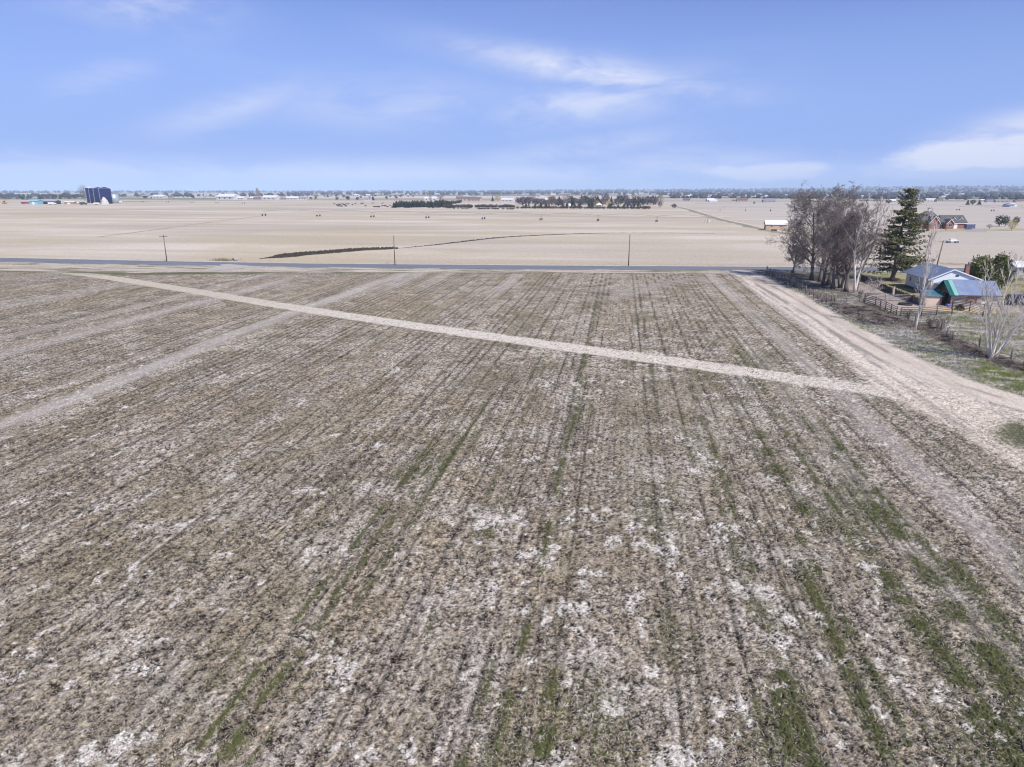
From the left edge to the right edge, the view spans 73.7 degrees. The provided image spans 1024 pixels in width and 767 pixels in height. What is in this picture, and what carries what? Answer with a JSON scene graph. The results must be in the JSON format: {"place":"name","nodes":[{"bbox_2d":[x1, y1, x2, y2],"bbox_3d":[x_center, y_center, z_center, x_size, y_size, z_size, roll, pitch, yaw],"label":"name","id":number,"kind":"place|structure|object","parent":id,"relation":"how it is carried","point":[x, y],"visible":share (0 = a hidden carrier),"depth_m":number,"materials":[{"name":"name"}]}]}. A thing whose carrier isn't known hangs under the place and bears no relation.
{"place":"outdoors","nodes":[
{"label":"outdoors","id":0,"kind":"place"},
{"bbox_2d":[151,195,167,198],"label":"house","id":1,"kind":"structure","parent":0,"point":[159,196],"depth_m":1680.42,"materials":[{"name":"white"}]},
{"bbox_2d":[215,194,239,199],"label":"house","id":2,"kind":"structure","parent":0,"point":[227,196],"depth_m":1459.35,"materials":[{"name":"white"}]},
{"bbox_2d":[203,264,261,269],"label":"apron","id":3,"kind":"object","parent":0,"point":[227,266],"visible":1,"depth_m":181.80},
{"bbox_2d":[261,195,279,199],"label":"house","id":4,"kind":"structure","parent":0,"point":[270,197],"depth_m":1424.94,"materials":[{"name":"white"}]},
{"bbox_2d":[424,197,438,200],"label":"house","id":5,"kind":"structure","parent":0,"point":[432,199],"depth_m":1358.61,"materials":[{"name":"white"}]},
{"bbox_2d":[456,196,467,200],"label":"house","id":6,"kind":"structure","parent":0,"point":[462,198],"depth_m":1268.69,"materials":[{"name":"white"}]},
{"bbox_2d":[471,197,481,200],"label":"house","id":7,"kind":"structure","parent":0,"point":[476,198],"depth_m":1262.26,"materials":[{"name":"white"}]},
{"bbox_2d":[0,258,963,270],"bbox_3d":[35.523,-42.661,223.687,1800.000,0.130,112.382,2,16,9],"label":"road","id":8,"kind":"structure","parent":0,"point":[395,265],"depth_m":184.46,"materials":[{"name":"grey asphalt"}]},
{"bbox_2d":[0,257,983,267],"bbox_3d":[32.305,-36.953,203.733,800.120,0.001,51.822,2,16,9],"label":"road shoulder","id":9,"kind":"object","parent":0,"point":[433,264],"visible":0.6,"depth_m":190.54},
{"bbox_2d":[501,198,514,201],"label":"house","id":10,"kind":"structure","parent":0,"point":[507,199],"depth_m":1227.42,"materials":[{"name":"white"}]},
{"bbox_2d":[0,270,1023,766],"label":"stubble field","id":11,"kind":"structure","parent":0,"point":[666,328],"depth_m":42.97,"materials":[{"name":"soil"}]},
{"bbox_2d":[0,350,1023,766],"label":"crop residue","id":12,"kind":"object","parent":11,"relation":"on","point":[438,688],"visible":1,"depth_m":33.68,"materials":[{"name":"plant"}]},
{"bbox_2d":[19,299,1023,766],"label":"green weeds","id":13,"kind":"object","parent":11,"relation":"on","point":[779,691],"visible":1,"depth_m":29.14,"materials":[{"name":"green plant"}]},
{"bbox_2d":[0,191,1023,266],"bbox_3d":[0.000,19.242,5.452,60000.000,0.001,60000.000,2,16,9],"label":"ground","id":14,"kind":"structure","parent":0,"point":[75,231],"depth_m":342.51,"materials":[{"name":"beige soil"}]},
{"bbox_2d":[29,200,42,203],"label":"shed","id":15,"kind":"structure","parent":14,"relation":"on","point":[35,201],"depth_m":984.13,"materials":[{"name":"teal"}]},
{"bbox_2d":[42,200,60,203],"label":"cattle shed","id":16,"kind":"structure","parent":14,"relation":"on","point":[54,201],"depth_m":1007.64,"materials":[{"name":"grey metal"}]},
{"bbox_2d":[64,201,76,203],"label":"shed","id":17,"kind":"structure","parent":14,"relation":"on","point":[70,202],"depth_m":997.07,"materials":[{"name":"white"}]},
{"bbox_2d":[77,184,85,199],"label":"bare tree","id":18,"kind":"object","parent":14,"relation":"on","point":[82,190],"visible":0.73,"depth_m":1354.12,"materials":[{"name":"plant"}]},
{"bbox_2d":[84,187,92,202],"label":"silo","id":19,"kind":"object","parent":14,"relation":"on","point":[87,194],"visible":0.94,"depth_m":1110.78,"materials":[{"name":"blue metal"}]},
{"bbox_2d":[88,188,94,202],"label":"silo","id":20,"kind":"object","parent":14,"relation":"on","point":[91,195],"visible":0.6,"depth_m":1082.44,"materials":[{"name":"blue metal"}]},
{"bbox_2d":[92,187,99,202],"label":"silo","id":21,"kind":"object","parent":14,"relation":"on","point":[96,195],"visible":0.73,"depth_m":1044.46,"materials":[{"name":"blue metal"}]},
{"bbox_2d":[101,197,108,203],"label":"feed pile","id":22,"kind":"object","parent":14,"relation":"on","point":[104,200],"visible":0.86,"depth_m":993.37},
{"bbox_2d":[98,187,112,203],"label":"silo","id":23,"kind":"object","parent":14,"relation":"on","point":[105,192],"visible":0.98,"depth_m":1032.55,"materials":[{"name":"blue metal"}]},
{"bbox_2d":[111,192,119,202],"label":"silo","id":24,"kind":"object","parent":14,"relation":"on","point":[115,197],"visible":0.73,"depth_m":1070.25,"materials":[{"name":"metal"}]},
{"bbox_2d":[0,192,309,196],"bbox_3d":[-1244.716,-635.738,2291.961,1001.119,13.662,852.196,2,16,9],"label":"distant treeline","id":25,"kind":"object","parent":14,"relation":"on","point":[136,194],"visible":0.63,"depth_m":2338.26,"materials":[{"name":"green plant"}]},
{"bbox_2d":[159,235,166,260],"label":"utility pole","id":26,"kind":"object","parent":14,"relation":"on","point":[163,236],"visible":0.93,"depth_m":196.49,"materials":[{"name":"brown wood"}]},
{"bbox_2d":[98,216,258,236],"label":"wheel rut","id":27,"kind":"structure","parent":14,"relation":"on","point":[170,227],"depth_m":369.06,"materials":[{"name":"soil"}]},
{"bbox_2d":[122,200,253,201],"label":"field border","id":28,"kind":"object","parent":14,"relation":"on","point":[151,201],"visible":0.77,"depth_m":1240.76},
{"bbox_2d":[209,257,237,260],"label":"dry weeds","id":29,"kind":"object","parent":14,"relation":"on","point":[225,259],"visible":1,"depth_m":200.59,"materials":[{"name":"plant"}]},
{"bbox_2d":[286,196,298,199],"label":"house","id":30,"kind":"structure","parent":14,"relation":"on","point":[292,197],"depth_m":1426.84,"materials":[{"name":"white"}]},
{"bbox_2d":[262,210,710,222],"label":"irrigation pivot","id":31,"kind":"object","parent":14,"relation":"on","point":[490,213],"visible":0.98,"depth_m":484.05,"materials":[{"name":"metal"}]},
{"bbox_2d":[1,188,1023,192],"bbox_3d":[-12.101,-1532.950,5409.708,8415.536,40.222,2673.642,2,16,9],"label":"distant treeline","id":32,"kind":"object","parent":14,"relation":"on","point":[352,191],"visible":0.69,"depth_m":5680.14,"materials":[{"name":"green plant"}]},
{"bbox_2d":[14,185,1023,191],"bbox_3d":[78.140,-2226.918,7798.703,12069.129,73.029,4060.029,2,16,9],"label":"distant treeline","id":33,"kind":"object","parent":14,"relation":"on","point":[581,189],"visible":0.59,"depth_m":8507.65,"materials":[{"name":"plant"}]},
{"bbox_2d":[516,196,530,204],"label":"dark bare tree","id":34,"kind":"object","parent":14,"relation":"on","point":[521,199],"visible":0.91,"depth_m":921.80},
{"bbox_2d":[524,196,532,204],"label":"dark bare tree","id":35,"kind":"object","parent":14,"relation":"on","point":[529,198],"visible":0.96,"depth_m":921.08,"materials":[{"name":"plant"}]},
{"bbox_2d":[547,196,556,204],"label":"dark bare tree","id":36,"kind":"object","parent":14,"relation":"on","point":[551,199],"visible":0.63,"depth_m":929.74,"materials":[{"name":"plant"}]},
{"bbox_2d":[553,198,564,205],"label":"dark bare tree","id":37,"kind":"object","parent":14,"relation":"on","point":[558,200],"visible":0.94,"depth_m":887.06,"materials":[{"name":"plant"}]},
{"bbox_2d":[579,195,593,201],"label":"round evergreen","id":38,"kind":"object","parent":14,"relation":"on","point":[586,197],"visible":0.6,"depth_m":949.16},
{"bbox_2d":[585,199,597,204],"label":"round evergreen","id":39,"kind":"object","parent":14,"relation":"on","point":[592,201],"visible":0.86,"depth_m":892.54,"materials":[{"name":"plant"}]},
{"bbox_2d":[616,195,623,203],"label":"round evergreen","id":40,"kind":"object","parent":14,"relation":"on","point":[619,197],"visible":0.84,"depth_m":951.64,"materials":[{"name":"plant"}]},
{"bbox_2d":[631,196,645,204],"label":"round evergreen","id":41,"kind":"object","parent":14,"relation":"on","point":[635,201],"visible":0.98,"depth_m":897.28,"materials":[{"name":"plant"}]},
{"bbox_2d":[645,196,652,204],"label":"dark bare tree","id":42,"kind":"object","parent":14,"relation":"on","point":[647,198],"visible":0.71,"depth_m":956.51,"materials":[{"name":"plant"}]},
{"bbox_2d":[280,191,1023,193],"bbox_3d":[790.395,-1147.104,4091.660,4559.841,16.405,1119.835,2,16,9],"label":"distant treeline","id":43,"kind":"object","parent":14,"relation":"on","point":[654,192],"visible":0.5,"depth_m":4231.19,"materials":[{"name":"green plant"}]},
{"bbox_2d":[287,192,1020,194],"bbox_3d":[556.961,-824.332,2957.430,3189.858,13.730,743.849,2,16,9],"label":"distant treeline","id":44,"kind":"object","parent":14,"relation":"on","point":[520,193],"visible":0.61,"depth_m":3031.18,"materials":[{"name":"green plant"}]},
{"bbox_2d":[657,193,663,205],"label":"poplar tree","id":45,"kind":"object","parent":14,"relation":"on","point":[660,198],"visible":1,"depth_m":799.94,"materials":[{"name":"plant"}]},
{"bbox_2d":[764,220,787,229],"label":"barn","id":46,"kind":"structure","parent":14,"relation":"on","point":[772,224],"depth_m":356.49,"materials":[{"name":"white metal"}]},
{"bbox_2d":[778,219,811,272],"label":"bare tree","id":47,"kind":"object","parent":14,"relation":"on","point":[793,255],"visible":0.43,"depth_m":168.03,"materials":[{"name":"grey plant"}]},
{"bbox_2d":[656,190,1017,193],"bbox_3d":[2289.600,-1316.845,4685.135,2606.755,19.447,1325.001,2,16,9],"label":"distant treeline","id":48,"kind":"object","parent":14,"relation":"on","point":[848,191],"visible":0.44,"depth_m":4779.18,"materials":[{"name":"plant"}]},
{"bbox_2d":[655,191,1022,194],"bbox_3d":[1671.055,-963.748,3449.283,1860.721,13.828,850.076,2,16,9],"label":"distant treeline","id":49,"kind":"object","parent":14,"relation":"on","point":[697,192],"visible":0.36,"depth_m":3442.42,"materials":[{"name":"plant"}]},
{"bbox_2d":[669,192,1023,197],"bbox_3d":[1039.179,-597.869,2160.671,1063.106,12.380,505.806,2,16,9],"label":"distant treeline","id":50,"kind":"object","parent":14,"relation":"on","point":[1006,195],"visible":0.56,"depth_m":2088.10,"materials":[{"name":"green plant"}]},
{"bbox_2d":[670,193,1023,199],"bbox_3d":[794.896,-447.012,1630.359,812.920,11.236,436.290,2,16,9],"label":"distant treeline","id":51,"kind":"object","parent":14,"relation":"on","point":[889,196],"visible":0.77,"depth_m":1636.88,"materials":[{"name":"green plant"}]},
{"bbox_2d":[815,202,891,291],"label":"bare tree","id":52,"kind":"object","parent":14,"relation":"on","point":[848,269],"visible":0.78,"depth_m":136.48,"materials":[{"name":"grey plant"}]},
{"bbox_2d":[837,194,886,292],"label":"bare tree","id":53,"kind":"object","parent":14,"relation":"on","point":[864,254],"visible":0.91,"depth_m":135.13,"materials":[{"name":"grey plant"}]},
{"bbox_2d":[911,207,967,228],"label":"brick farmhouse","id":54,"kind":"object","parent":14,"relation":"on","point":[955,221],"visible":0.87,"depth_m":367.15,"materials":[{"name":"red"}]},
{"bbox_2d":[902,262,982,290],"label":"white house","id":55,"kind":"structure","parent":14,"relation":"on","point":[939,276],"depth_m":135.71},
{"bbox_2d":[940,239,958,242],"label":"pickup truck","id":56,"kind":"object","parent":14,"relation":"on","point":[954,240],"visible":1,"depth_m":268.09,"materials":[{"name":"metal"}]},
{"bbox_2d":[995,216,1005,225],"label":"round evergreen","id":57,"kind":"object","parent":14,"relation":"on","point":[1001,222],"visible":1,"depth_m":388.25,"materials":[{"name":"plant"}]},
{"bbox_2d":[1000,261,1023,277],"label":"long building","id":58,"kind":"structure","parent":14,"relation":"on","point":[1019,266],"depth_m":161.24,"materials":[{"name":"grey"}]},
{"bbox_2d":[1002,294,1023,305],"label":"parked car","id":59,"kind":"object","parent":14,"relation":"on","point":[1016,300],"visible":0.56,"depth_m":122.11,"materials":[{"name":"black paint"}]},
{"bbox_2d":[0,262,1023,468],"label":"field margin","id":60,"kind":"object","parent":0,"point":[871,366],"visible":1,"depth_m":83.36,"materials":[{"name":"soil"}]},
{"bbox_2d":[0,186,1023,192],"bbox_3d":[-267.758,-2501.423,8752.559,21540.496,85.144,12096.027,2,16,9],"label":"hills","id":61,"kind":"structure","parent":0,"point":[990,188],"depth_m":7120.26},
{"bbox_2d":[455,186,1016,191],"bbox_3d":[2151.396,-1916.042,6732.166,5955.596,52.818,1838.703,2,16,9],"label":"distant treeline","id":62,"kind":"object","parent":61,"relation":"on","point":[1011,188],"visible":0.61,"depth_m":6771.76,"materials":[{"name":"plant"}]},
{"bbox_2d":[551,185,1015,189],"bbox_3d":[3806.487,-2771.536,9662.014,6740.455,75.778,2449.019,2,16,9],"label":"distant treeline","id":63,"kind":"object","parent":61,"relation":"on","point":[792,188],"visible":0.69,"depth_m":9993.20,"materials":[{"name":"plant"}]},
{"bbox_2d":[0,0,1023,190],"label":"sky","id":64,"kind":"structure","parent":0,"point":[132,95],"materials":[{"name":"blue"}]},
{"bbox_2d":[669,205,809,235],"bbox_3d":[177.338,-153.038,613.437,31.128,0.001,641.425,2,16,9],"label":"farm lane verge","id":65,"kind":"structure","parent":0,"point":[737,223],"depth_m":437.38,"materials":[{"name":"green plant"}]},
{"bbox_2d":[736,198,747,201],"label":"house","id":66,"kind":"structure","parent":0,"point":[741,199],"depth_m":1216.83,"materials":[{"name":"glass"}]},
{"bbox_2d":[678,206,822,235],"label":"farm lane","id":67,"kind":"structure","parent":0,"point":[732,220],"depth_m":465.94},
{"bbox_2d":[762,199,775,201],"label":"house","id":68,"kind":"structure","parent":0,"point":[768,200],"depth_m":1158.71,"materials":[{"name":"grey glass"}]},
{"bbox_2d":[724,270,1023,410],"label":"dirt track","id":69,"kind":"structure","parent":0,"point":[895,355],"depth_m":87.00,"materials":[{"name":"soil"}]},
{"bbox_2d":[753,270,1023,396],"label":"rough grass ground","id":70,"kind":"structure","parent":0,"point":[879,276],"depth_m":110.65,"materials":[{"name":"plant"}]},
{"bbox_2d":[774,270,823,300],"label":"wire fence","id":71,"kind":"object","parent":70,"relation":"on","point":[813,295],"visible":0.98,"depth_m":142.00,"materials":[{"name":"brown wood"}]},
{"bbox_2d":[765,180,851,279],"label":"bare tree","id":72,"kind":"object","parent":70,"relation":"on","point":[804,200],"visible":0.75,"depth_m":153.98,"materials":[{"name":"grey plant"}]},
{"bbox_2d":[819,293,832,302],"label":"fence brace","id":73,"kind":"object","parent":70,"relation":"on","point":[826,296],"visible":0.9,"depth_m":125.78,"materials":[{"name":"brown wood"}]},
{"bbox_2d":[811,207,859,284],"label":"bare tree","id":74,"kind":"object","parent":70,"relation":"on","point":[823,282],"visible":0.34,"depth_m":146.93,"materials":[{"name":"grey plant"}]},
{"bbox_2d":[792,184,881,281],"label":"bare tree","id":75,"kind":"object","parent":70,"relation":"on","point":[820,276],"visible":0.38,"depth_m":150.71,"materials":[{"name":"grey plant"}]},
{"bbox_2d":[803,196,872,288],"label":"bare tree","id":76,"kind":"object","parent":70,"relation":"on","point":[828,252],"visible":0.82,"depth_m":138.41,"materials":[{"name":"grey plant"}]},
{"bbox_2d":[812,181,866,278],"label":"bare tree","id":77,"kind":"object","parent":70,"relation":"on","point":[852,192],"visible":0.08,"depth_m":153.45,"materials":[{"name":"grey plant"}]},
{"bbox_2d":[822,294,864,301],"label":"wire fence","id":78,"kind":"object","parent":70,"relation":"on","point":[834,298],"visible":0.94,"depth_m":126.60,"materials":[{"name":"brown wood"}]},
{"bbox_2d":[815,188,876,284],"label":"bare tree","id":79,"kind":"object","parent":70,"relation":"on","point":[828,281],"visible":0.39,"depth_m":141.76,"materials":[{"name":"grey plant"}]},
{"bbox_2d":[829,233,862,288],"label":"bare tree","id":80,"kind":"object","parent":70,"relation":"on","point":[843,278],"visible":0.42,"depth_m":142.90,"materials":[{"name":"grey plant"}]},
{"bbox_2d":[857,275,892,293],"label":"board fence","id":81,"kind":"object","parent":70,"relation":"on","point":[886,288],"visible":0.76,"depth_m":144.35,"materials":[{"name":"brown wood"}]},
{"bbox_2d":[865,277,884,293],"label":"bare shrub","id":82,"kind":"object","parent":70,"relation":"on","point":[872,285],"visible":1,"depth_m":134.62,"materials":[{"name":"grey plant"}]},
{"bbox_2d":[857,188,894,290],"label":"bare tree","id":83,"kind":"object","parent":70,"relation":"on","point":[886,210],"visible":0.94,"depth_m":136.19,"materials":[{"name":"grey plant"}]},
{"bbox_2d":[864,294,897,314],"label":"corral fence","id":84,"kind":"object","parent":70,"relation":"on","point":[881,303],"visible":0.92,"depth_m":118.99,"materials":[{"name":"wood"}]},
{"bbox_2d":[866,292,911,300],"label":"corral fence","id":85,"kind":"object","parent":70,"relation":"on","point":[885,296],"visible":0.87,"depth_m":127.53,"materials":[{"name":"wood"}]},
{"bbox_2d":[863,188,935,280],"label":"spruce tree","id":86,"kind":"object","parent":70,"relation":"on","point":[904,261],"visible":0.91,"depth_m":151.21,"materials":[{"name":"green plant"}]},
{"bbox_2d":[898,302,912,305],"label":"tyre feeder","id":87,"kind":"object","parent":70,"relation":"on","point":[905,303],"visible":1,"depth_m":122.40,"materials":[{"name":"rubber"}]},
{"bbox_2d":[895,288,919,304],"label":"board fence","id":88,"kind":"object","parent":70,"relation":"on","point":[905,295],"visible":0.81,"depth_m":128.62,"materials":[{"name":"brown wood"}]},
{"bbox_2d":[823,301,1023,369],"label":"brush debris","id":89,"kind":"object","parent":70,"relation":"on","point":[866,310],"visible":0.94,"depth_m":103.49,"materials":[{"name":"plant"}]},
{"bbox_2d":[913,205,941,330],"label":"bare tree","id":90,"kind":"object","parent":70,"relation":"on","point":[926,267],"visible":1,"depth_m":98.19,"materials":[{"name":"grey plant"}]},
{"bbox_2d":[901,304,953,315],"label":"corral fence","id":91,"kind":"object","parent":70,"relation":"on","point":[937,308],"visible":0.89,"depth_m":112.12,"materials":[{"name":"wood"}]},
{"bbox_2d":[925,316,936,325],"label":"bare shrub","id":92,"kind":"object","parent":70,"relation":"on","point":[928,321],"visible":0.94,"depth_m":102.91,"materials":[{"name":"grey plant"}]},
{"bbox_2d":[919,290,943,304],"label":"outbuilding","id":93,"kind":"structure","parent":70,"relation":"on","point":[935,297],"depth_m":122.43,"materials":[{"name":"paint"}]},
{"bbox_2d":[935,316,950,328],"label":"bare shrub","id":94,"kind":"object","parent":70,"relation":"on","point":[938,323],"visible":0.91,"depth_m":100.43,"materials":[{"name":"grey plant"}]},
{"bbox_2d":[953,304,964,310],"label":"evergreen shrub","id":95,"kind":"object","parent":70,"relation":"on","point":[957,307],"visible":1,"depth_m":116.92,"materials":[{"name":"green plant"}]},
{"bbox_2d":[900,309,1023,362],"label":"wire fence","id":96,"kind":"object","parent":70,"relation":"on","point":[979,341],"visible":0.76,"depth_m":92.54,"materials":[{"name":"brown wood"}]},
{"bbox_2d":[934,280,1002,307],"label":"log shed","id":97,"kind":"structure","parent":70,"relation":"on","point":[963,290],"depth_m":120.88,"materials":[{"name":"teal metal"}]},
{"bbox_2d":[951,298,990,315],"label":"corral fence","id":98,"kind":"object","parent":70,"relation":"on","point":[969,305],"visible":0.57,"depth_m":116.03,"materials":[{"name":"wood"}]},
{"bbox_2d":[972,271,990,280],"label":"juniper tree","id":99,"kind":"object","parent":70,"relation":"on","point":[980,276],"visible":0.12,"depth_m":138.45,"materials":[{"name":"green plant"}]},
{"bbox_2d":[963,251,1018,288],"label":"juniper tree","id":100,"kind":"object","parent":70,"relation":"on","point":[976,268],"visible":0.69,"depth_m":137.66,"materials":[{"name":"green plant"}]},
{"bbox_2d":[973,251,1023,358],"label":"bare tree","id":101,"kind":"object","parent":70,"relation":"on","point":[990,351],"visible":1,"depth_m":81.68,"materials":[{"name":"grey plant"}]},
{"bbox_2d":[940,263,984,265],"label":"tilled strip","id":102,"kind":"object","parent":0,"point":[954,264],"visible":0.39,"depth_m":193.16,"materials":[{"name":"soil"}]},
{"bbox_2d":[915,228,1023,230],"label":"lawn","id":103,"kind":"structure","parent":0,"point":[1013,229],"depth_m":359.67,"materials":[{"name":"plant"}]},
{"bbox_2d":[1007,219,1017,229],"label":"willow tree","id":104,"kind":"object","parent":103,"relation":"on","point":[1010,224],"visible":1,"depth_m":349.93,"materials":[{"name":"plant"}]},
{"bbox_2d":[965,228,986,231],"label":"driveway","id":105,"kind":"structure","parent":0,"point":[975,230],"depth_m":350.63,"materials":[{"name":"concrete"}]},
{"bbox_2d":[964,224,975,228],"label":"box trailer","id":106,"kind":"object","parent":105,"relation":"on","point":[969,226],"visible":1,"depth_m":359.52,"materials":[{"name":"blue paint"}]},
{"bbox_2d":[993,199,1009,201],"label":"house","id":107,"kind":"structure","parent":0,"point":[1001,200],"depth_m":1146.01,"materials":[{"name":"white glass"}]},
{"label":"irrigation ditch","id":108,"kind":"structure","parent":0,"visible":0},
{"bbox_2d":[260,232,633,258],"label":"charred weeds","id":109,"kind":"object","parent":108,"relation":"on","point":[293,254],"visible":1,"depth_m":230.30,"materials":[{"name":"black plant"}]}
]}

